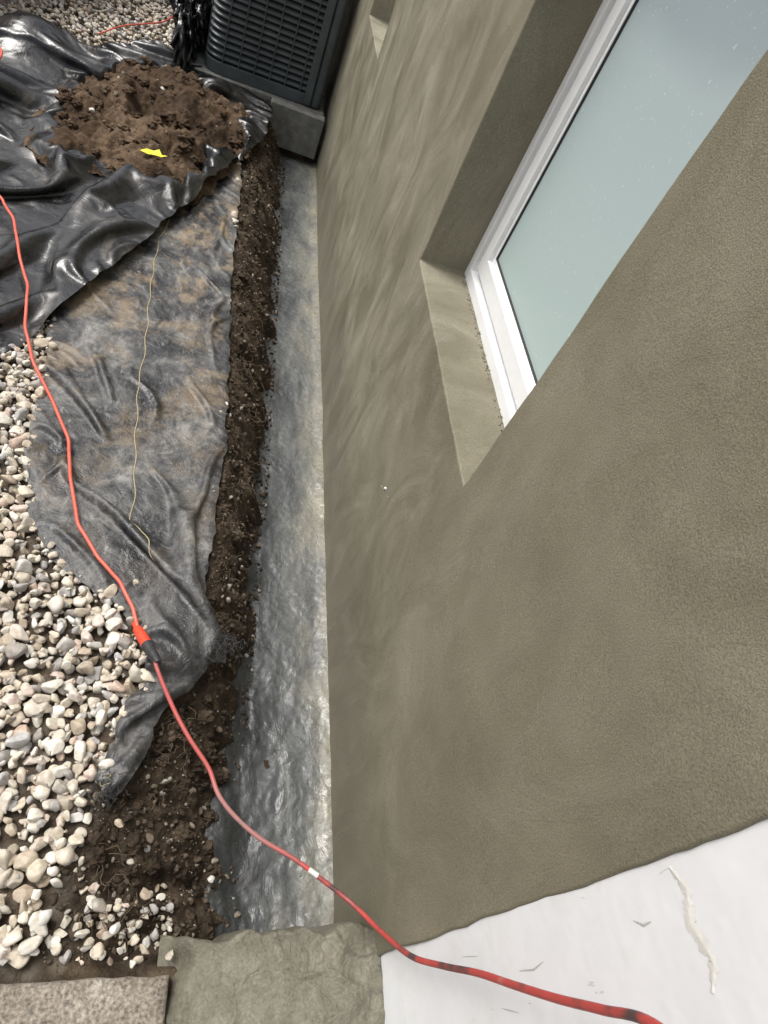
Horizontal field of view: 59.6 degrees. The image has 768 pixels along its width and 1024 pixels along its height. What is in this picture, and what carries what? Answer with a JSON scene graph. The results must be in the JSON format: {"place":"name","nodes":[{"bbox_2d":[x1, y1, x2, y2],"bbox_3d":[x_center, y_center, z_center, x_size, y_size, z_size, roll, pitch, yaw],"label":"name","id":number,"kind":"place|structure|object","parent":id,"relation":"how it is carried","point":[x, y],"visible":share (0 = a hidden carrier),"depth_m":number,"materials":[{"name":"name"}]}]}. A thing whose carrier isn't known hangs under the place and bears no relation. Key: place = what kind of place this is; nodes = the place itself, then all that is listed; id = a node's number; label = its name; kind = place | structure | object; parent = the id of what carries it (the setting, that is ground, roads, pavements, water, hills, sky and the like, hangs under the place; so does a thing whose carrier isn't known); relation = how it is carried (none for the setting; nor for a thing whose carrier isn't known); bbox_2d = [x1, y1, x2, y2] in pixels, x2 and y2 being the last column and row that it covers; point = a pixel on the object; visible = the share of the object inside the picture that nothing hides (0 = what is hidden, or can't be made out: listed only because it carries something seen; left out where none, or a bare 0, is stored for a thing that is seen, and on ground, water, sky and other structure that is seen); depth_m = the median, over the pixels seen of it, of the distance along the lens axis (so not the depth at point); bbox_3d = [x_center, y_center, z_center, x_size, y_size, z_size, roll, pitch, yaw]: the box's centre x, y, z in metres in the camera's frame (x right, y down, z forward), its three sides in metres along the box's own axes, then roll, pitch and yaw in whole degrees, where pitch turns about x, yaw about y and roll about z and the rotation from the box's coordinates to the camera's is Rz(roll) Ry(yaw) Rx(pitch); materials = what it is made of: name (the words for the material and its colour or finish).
{"place":"outdoors","nodes":[
{"label":"outdoors","id":0,"kind":"place"},
{"bbox_2d":[0,0,242,968],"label":"gravel","id":1,"kind":"structure","parent":0,"point":[29,861],"depth_m":1.60,"materials":[{"name":"beige gravel"}]},
{"bbox_2d":[0,0,325,1003],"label":"ground","id":2,"kind":"structure","parent":0,"point":[34,970],"depth_m":1.66,"materials":[{"name":"brown soil"}]},
{"bbox_2d":[0,0,36,5],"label":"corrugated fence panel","id":3,"kind":"object","parent":2,"relation":"on","point":[5,1],"visible":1,"depth_m":3.52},
{"bbox_2d":[0,975,168,1023],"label":"paving slab","id":4,"kind":"structure","parent":2,"relation":"on","point":[125,1000],"depth_m":1.24,"materials":[{"name":"beige concrete"}]},
{"bbox_2d":[45,86,214,967],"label":"loose stones","id":5,"kind":"object","parent":2,"relation":"on","point":[97,950],"visible":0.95,"depth_m":1.37,"materials":[{"name":"grey gravel"}]},
{"bbox_2d":[0,0,272,353],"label":"black plastic sheet","id":6,"kind":"object","parent":2,"relation":"on","point":[78,225],"visible":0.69,"depth_m":2.77,"materials":[{"name":"black plastic"}]},
{"bbox_2d":[22,161,251,807],"bbox_3d":[-0.834,-0.579,2.358,0.695,0.132,3.087,7,51,-21],"label":"landscape fabric sheet","id":7,"kind":"object","parent":2,"relation":"on","point":[136,363],"visible":0.84,"depth_m":2.07,"materials":[{"name":"grey fabric"}]},
{"bbox_2d":[0,16,662,1023],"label":"extension cord","id":8,"kind":"object","parent":7,"relation":"on","point":[152,654],"visible":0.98,"depth_m":1.47,"materials":[{"name":"red rubber"}]},
{"bbox_2d":[24,61,253,205],"bbox_3d":[-1.097,-1.898,3.210,0.891,0.160,1.450,19,47,-11],"label":"dirt pile","id":9,"kind":"object","parent":2,"relation":"on","point":[185,99],"visible":0.7,"depth_m":3.12,"materials":[{"name":"soil"}]},
{"bbox_2d":[55,55,246,181],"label":"pile lumps","id":10,"kind":"object","parent":9,"relation":"on","point":[169,117],"visible":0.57,"depth_m":3.10,"materials":[{"name":"soil"}]},
{"bbox_2d":[141,148,164,156],"bbox_3d":[-1.001,-1.561,2.915,0.112,0.014,0.056,-4,55,-28],"label":"yellow leaf","id":11,"kind":"object","parent":9,"relation":"on","point":[153,152],"visible":1,"depth_m":2.92,"materials":[{"name":"yellow plant"}]},
{"bbox_2d":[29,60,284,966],"bbox_3d":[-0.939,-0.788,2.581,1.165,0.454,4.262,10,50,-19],"label":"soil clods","id":12,"kind":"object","parent":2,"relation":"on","point":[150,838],"visible":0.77,"depth_m":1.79,"materials":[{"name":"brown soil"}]},
{"bbox_2d":[60,254,267,949],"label":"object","id":13,"kind":"object","parent":2,"relation":"on","point":[238,533],"visible":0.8,"depth_m":1.98,"materials":[{"name":"grey"}]},
{"bbox_2d":[83,159,267,940],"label":"soil lumps","id":14,"kind":"object","parent":2,"relation":"on","point":[134,840],"visible":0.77,"depth_m":1.61,"materials":[{"name":"brown soil"}]},
{"bbox_2d":[189,41,323,115],"bbox_3d":[-0.787,-2.804,4.250,0.810,0.068,0.855,10,50,-19],"label":"equipment pad","id":15,"kind":"object","parent":2,"relation":"on","point":[200,57],"visible":0.2,"depth_m":3.97,"materials":[{"name":"grey concrete"}]},
{"bbox_2d":[204,0,348,108],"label":"air conditioner unit","id":16,"kind":"object","parent":15,"relation":"on","point":[285,49],"visible":1,"depth_m":3.81,"materials":[{"name":"black metal"}]},
{"bbox_2d":[204,153,333,937],"bbox_3d":[-0.428,-0.612,2.933,0.370,0.037,4.290,10,50,-19],"label":"concrete footing","id":17,"kind":"object","parent":2,"relation":"on","point":[284,800],"visible":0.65,"depth_m":2.11,"materials":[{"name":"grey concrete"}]},
{"bbox_2d":[157,921,384,1023],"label":"cement step","id":18,"kind":"object","parent":2,"relation":"on","point":[328,974],"visible":0.88,"depth_m":1.34,"materials":[{"name":"beige concrete"}]},
{"bbox_2d":[270,97,324,158],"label":"concrete block","id":19,"kind":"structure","parent":2,"relation":"on","point":[297,130],"depth_m":4.05,"materials":[{"name":"grey concrete"}]},
{"bbox_2d":[316,0,767,956],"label":"rendered wall","id":20,"kind":"structure","parent":2,"relation":"on","point":[546,606],"depth_m":1.15,"materials":[{"name":"beige paint"}]},
{"bbox_2d":[462,275,502,430],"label":"mortar crumbs","id":21,"kind":"object","parent":20,"relation":"on","point":[482,347],"visible":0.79,"depth_m":1.75,"materials":[{"name":"concrete"}]},
{"bbox_2d":[464,0,616,427],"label":"window frame","id":22,"kind":"object","parent":20,"relation":"attached to","point":[503,391],"visible":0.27,"depth_m":1.69,"materials":[{"name":"white plastic"}]},
{"bbox_2d":[478,272,516,407],"bbox_3d":[0.530,-0.742,1.267,0.042,1.206,0.792,10,50,-19],"label":"window frame","id":23,"kind":"object","parent":22,"relation":"attached to","point":[498,343],"depth_m":1.73,"materials":[{"name":"white plastic"}]},
{"bbox_2d":[477,0,631,409],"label":"window sash","id":24,"kind":"object","parent":22,"relation":"in","point":[515,367],"depth_m":1.63,"materials":[{"name":"white plastic"}]},
{"bbox_2d":[492,0,634,388],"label":"window sash lip","id":25,"kind":"object","parent":24,"relation":"attached to","point":[516,331],"depth_m":1.62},
{"bbox_2d":[496,0,638,383],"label":"window gasket","id":26,"kind":"object","parent":24,"relation":"attached to","point":[547,166],"depth_m":1.60,"materials":[{"name":"black rubber"}]},
{"bbox_2d":[498,0,767,380],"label":"window glass","id":27,"kind":"object","parent":24,"relation":"in","point":[673,75],"visible":0.67,"depth_m":1.36,"materials":[{"name":"clear glass"}]},
{"bbox_2d":[381,819,767,1023],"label":"white panel","id":28,"kind":"object","parent":20,"relation":"attached to","point":[595,942],"visible":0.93,"depth_m":0.80,"materials":[{"name":"white paint"}]},
{"bbox_2d":[520,962,542,970],"bbox_3d":[0.208,0.643,0.946,0.001,0.070,0.009,10,50,-19],"label":"panel scuff","id":29,"kind":"object","parent":28,"relation":"attached to","point":[533,969],"visible":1,"depth_m":0.94,"materials":[{"name":"grey"}]},
{"bbox_2d":[633,920,650,926],"bbox_3d":[0.298,0.473,0.771,0.001,0.030,0.009,10,50,-19],"label":"panel scuff","id":30,"kind":"object","parent":28,"relation":"attached to","point":[644,924],"visible":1,"depth_m":0.77,"materials":[{"name":"grey"}]},
{"bbox_2d":[669,866,719,993],"bbox_3d":[0.327,0.435,0.704,0.002,0.031,0.118,10,50,-19],"label":"compound smear","id":31,"kind":"object","parent":28,"relation":"attached to","point":[693,928],"visible":1,"depth_m":0.70}
]}

